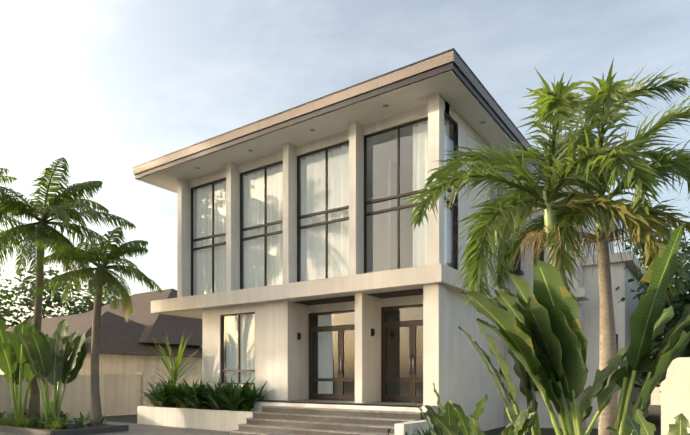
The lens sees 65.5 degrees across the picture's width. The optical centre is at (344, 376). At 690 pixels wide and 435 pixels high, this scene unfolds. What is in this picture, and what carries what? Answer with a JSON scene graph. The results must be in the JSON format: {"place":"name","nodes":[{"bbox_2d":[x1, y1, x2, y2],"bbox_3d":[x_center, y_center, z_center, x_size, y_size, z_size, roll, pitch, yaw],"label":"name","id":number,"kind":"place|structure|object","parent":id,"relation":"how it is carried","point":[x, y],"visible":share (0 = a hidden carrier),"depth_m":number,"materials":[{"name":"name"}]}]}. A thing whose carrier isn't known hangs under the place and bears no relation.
{"place":"outdoors","nodes":[
{"label":"outdoors","id":0,"kind":"place"},
{"bbox_2d":[0,346,201,374],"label":"neighbour walls","id":1,"kind":"structure","parent":0,"point":[114,364],"depth_m":27.82,"materials":[{"name":"beige paint"}]},
{"bbox_2d":[5,288,201,357],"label":"neighbour roofs","id":2,"kind":"structure","parent":1,"relation":"on","point":[119,334],"depth_m":30.75,"materials":[{"name":"brown tile"}]},
{"bbox_2d":[0,418,229,434],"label":"paving","id":3,"kind":"structure","parent":0,"point":[139,429],"depth_m":17.33,"materials":[{"name":"grey concrete"}]},
{"bbox_2d":[0,168,50,276],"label":"coconut palm","id":4,"kind":"object","parent":3,"relation":"on","point":[9,220],"visible":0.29,"depth_m":23.30,"materials":[{"name":"green plant"}]},
{"bbox_2d":[0,418,116,430],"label":"planter soil","id":5,"kind":"structure","parent":3,"relation":"on","point":[44,428],"depth_m":17.39,"materials":[{"name":"brown soil"}]},
{"bbox_2d":[0,318,51,419],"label":"banana","id":6,"kind":"object","parent":5,"relation":"on","point":[14,365],"visible":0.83,"depth_m":17.63,"materials":[{"name":"green plant"}]},
{"bbox_2d":[15,318,90,418],"bbox_3d":[-9.491,-0.121,17.614,1.400,3.803,3.398,0,0,-1],"label":"banana","id":7,"kind":"object","parent":5,"relation":"on","point":[58,358],"visible":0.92,"depth_m":17.80,"materials":[{"name":"green plant"}]},
{"bbox_2d":[0,401,254,430],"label":"lime grasses","id":8,"kind":"object","parent":5,"relation":"on","point":[6,421],"visible":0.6,"depth_m":17.36,"materials":[{"name":"green plant"}]},
{"bbox_2d":[145,330,207,407],"bbox_3d":[-6.143,-0.301,19.756,2.454,2.943,2.796,0,0,35],"label":"spiky plant","id":9,"kind":"object","parent":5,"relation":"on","point":[175,373],"visible":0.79,"depth_m":19.52,"materials":[{"name":"green plant"}]},
{"bbox_2d":[0,377,486,434],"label":"dark shrubs","id":10,"kind":"object","parent":5,"relation":"on","point":[225,395],"visible":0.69,"depth_m":17.95,"materials":[{"name":"green plant"}]},
{"bbox_2d":[0,425,128,434],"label":"kerb planter","id":11,"kind":"object","parent":3,"relation":"on","point":[80,431],"visible":0.93,"depth_m":16.47,"materials":[{"name":"grey concrete"}]},
{"bbox_2d":[0,157,135,423],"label":"coconut palm","id":12,"kind":"object","parent":3,"relation":"on","point":[57,207],"depth_m":18.37,"materials":[{"name":"green plant"}]},
{"bbox_2d":[29,225,55,241],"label":"coconut palm nuts","id":13,"kind":"object","parent":12,"relation":"attached to","point":[35,231],"visible":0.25,"depth_m":18.23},
{"bbox_2d":[137,405,433,434],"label":"white planter","id":14,"kind":"object","parent":3,"relation":"on","point":[219,420],"visible":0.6,"depth_m":18.07,"materials":[{"name":"paint"}]},
{"bbox_2d":[413,383,487,434],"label":"leafy plant","id":15,"kind":"object","parent":3,"relation":"on","point":[450,419],"visible":0.65,"depth_m":9.23,"materials":[{"name":"green plant"}]},
{"bbox_2d":[430,403,536,434],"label":"leafy plant","id":16,"kind":"object","parent":3,"relation":"on","point":[516,424],"visible":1,"depth_m":6.51,"materials":[{"name":"green plant"}]},
{"bbox_2d":[458,319,662,434],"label":"strelitzia","id":17,"kind":"object","parent":3,"relation":"on","point":[599,391],"visible":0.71,"depth_m":7.09,"materials":[{"name":"green plant"}]},
{"bbox_2d":[461,223,689,434],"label":"strelitzia","id":18,"kind":"object","parent":3,"relation":"on","point":[541,335],"visible":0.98,"depth_m":5.90,"materials":[{"name":"green plant"}]},
{"bbox_2d":[606,409,689,434],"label":"leafy plant","id":19,"kind":"object","parent":3,"relation":"on","point":[640,425],"visible":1,"depth_m":5.14,"materials":[{"name":"green plant"}]},
{"bbox_2d":[197,121,446,393],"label":"curtains","id":20,"kind":"object","parent":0,"point":[309,257],"depth_m":18.27,"materials":[{"name":"white fabric"}]},
{"bbox_2d":[0,0,689,357],"label":"sky","id":21,"kind":"structure","parent":0,"point":[109,88],"materials":[{"name":"blue"}]},
{"bbox_2d":[199,117,496,402],"bbox_3d":[-0.249,-2.747,19.552,10.150,9.030,4.740,0,0,35],"label":"house interior","id":22,"kind":"object","parent":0,"point":[383,192],"depth_m":19.56,"materials":[{"name":"beige paint"}]},
{"bbox_2d":[72,405,660,434],"bbox_3d":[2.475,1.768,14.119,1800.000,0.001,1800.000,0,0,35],"label":"ground","id":23,"kind":"structure","parent":0,"point":[654,417],"depth_m":21.27,"materials":[{"name":"grey concrete"}]},
{"bbox_2d":[0,262,122,328],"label":"tree","id":24,"kind":"object","parent":23,"relation":"on","point":[82,307],"depth_m":46.54,"materials":[{"name":"green plant"}]},
{"bbox_2d":[33,227,162,425],"bbox_3d":[-7.941,-1.451,17.310,4.104,6.536,3.940,0,0,35],"label":"coconut palm","id":25,"kind":"object","parent":23,"relation":"on","point":[91,255],"depth_m":17.32,"materials":[{"name":"green plant"}]},
{"bbox_2d":[88,275,113,287],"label":"coconut palm nuts","id":26,"kind":"object","parent":25,"relation":"attached to","point":[103,282],"visible":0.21,"depth_m":17.41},
{"bbox_2d":[230,399,426,434],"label":"stairs","id":27,"kind":"structure","parent":23,"relation":"on","point":[276,420],"depth_m":15.18,"materials":[{"name":"concrete"}]},
{"bbox_2d":[0,357,689,434],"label":"boundary walls","id":28,"kind":"structure","parent":23,"relation":"on","point":[121,394],"depth_m":22.95,"materials":[{"name":"beige paint"}]},
{"bbox_2d":[177,94,648,434],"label":"house walls","id":29,"kind":"structure","parent":23,"relation":"on","point":[455,370],"depth_m":17.31,"materials":[{"name":"white paint"}]},
{"bbox_2d":[221,304,422,401],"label":"house doors","id":30,"kind":"structure","parent":29,"relation":"in","point":[412,379],"depth_m":17.47,"materials":[{"name":"brown wood"}]},
{"bbox_2d":[311,307,422,395],"bbox_3d":[0.856,-0.782,16.995,4.970,2.720,0.001,0,0,35],"label":"door glass","id":31,"kind":"object","parent":30,"relation":"in","point":[353,353],"visible":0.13,"depth_m":17.42,"materials":[{"name":"clear glass"}]},
{"bbox_2d":[338,354,413,373],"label":"door handles","id":32,"kind":"object","parent":30,"relation":"attached to","point":[409,364],"visible":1,"depth_m":16.16,"materials":[{"name":"black metal"}]},
{"bbox_2d":[191,111,456,295],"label":"window frames","id":33,"kind":"structure","parent":29,"relation":"in","point":[398,208],"depth_m":16.79,"materials":[{"name":"black metal"}]},
{"bbox_2d":[193,115,517,382],"bbox_3d":[1.312,-3.410,17.169,14.743,7.455,5.222,0,0,5],"label":"house glass","id":34,"kind":"object","parent":33,"relation":"in","point":[329,223],"visible":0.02,"depth_m":16.88,"materials":[{"name":"clear glass"}]},
{"bbox_2d":[133,50,540,174],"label":"roof fascia","id":35,"kind":"structure","parent":29,"relation":"on","point":[411,71],"depth_m":15.29,"materials":[{"name":"beige paint"}]},
{"bbox_2d":[137,70,537,192],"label":"roof soffit","id":36,"kind":"structure","parent":29,"relation":"on","point":[451,89],"depth_m":15.97,"materials":[{"name":"white paint"}]},
{"bbox_2d":[195,104,514,168],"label":"recessed lights","id":37,"kind":"object","parent":36,"relation":"in","point":[387,105],"visible":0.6,"depth_m":15.78},
{"bbox_2d":[133,48,617,390],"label":"roof trim","id":38,"kind":"structure","parent":29,"relation":"attached to","point":[406,82],"depth_m":15.76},
{"bbox_2d":[151,177,648,318],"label":"house slab","id":39,"kind":"structure","parent":29,"relation":"attached to","point":[401,279],"depth_m":16.81,"materials":[{"name":"white paint"}]},
{"bbox_2d":[402,60,689,434],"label":"foxtail palm","id":40,"kind":"object","parent":23,"relation":"on","point":[562,165],"depth_m":8.53,"materials":[{"name":"green plant"}]},
{"bbox_2d":[543,190,557,238],"bbox_3d":[3.572,-2.797,9.261,0.276,0.862,0.272,0,0,35],"label":"palm crownshaft","id":41,"kind":"object","parent":40,"relation":"attached to","point":[549,221],"visible":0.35,"depth_m":9.18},
{"bbox_2d":[509,223,597,272],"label":"flower stalks","id":42,"kind":"object","parent":40,"relation":"attached to","point":[538,235],"visible":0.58,"depth_m":9.13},
{"bbox_2d":[457,58,689,434],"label":"foxtail palm","id":43,"kind":"object","parent":23,"relation":"on","point":[606,94],"depth_m":9.38,"materials":[{"name":"green plant"}]},
{"bbox_2d":[595,193,608,237],"bbox_3d":[4.714,-2.954,9.848,0.250,0.859,0.250,0,0,35],"label":"palm crownshaft","id":44,"kind":"object","parent":43,"relation":"attached to","point":[598,226],"visible":0.12,"depth_m":9.78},
{"bbox_2d":[569,225,644,275],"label":"flower stalks","id":45,"kind":"object","parent":43,"relation":"attached to","point":[593,237],"visible":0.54,"depth_m":9.71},
{"bbox_2d":[614,229,689,357],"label":"tree","id":46,"kind":"object","parent":23,"relation":"on","point":[686,254],"depth_m":24.35,"materials":[{"name":"green plant"}]},
{"bbox_2d":[615,212,689,403],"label":"tree","id":47,"kind":"object","parent":23,"relation":"on","point":[680,302],"depth_m":17.80,"materials":[{"name":"green plant"}]}
]}

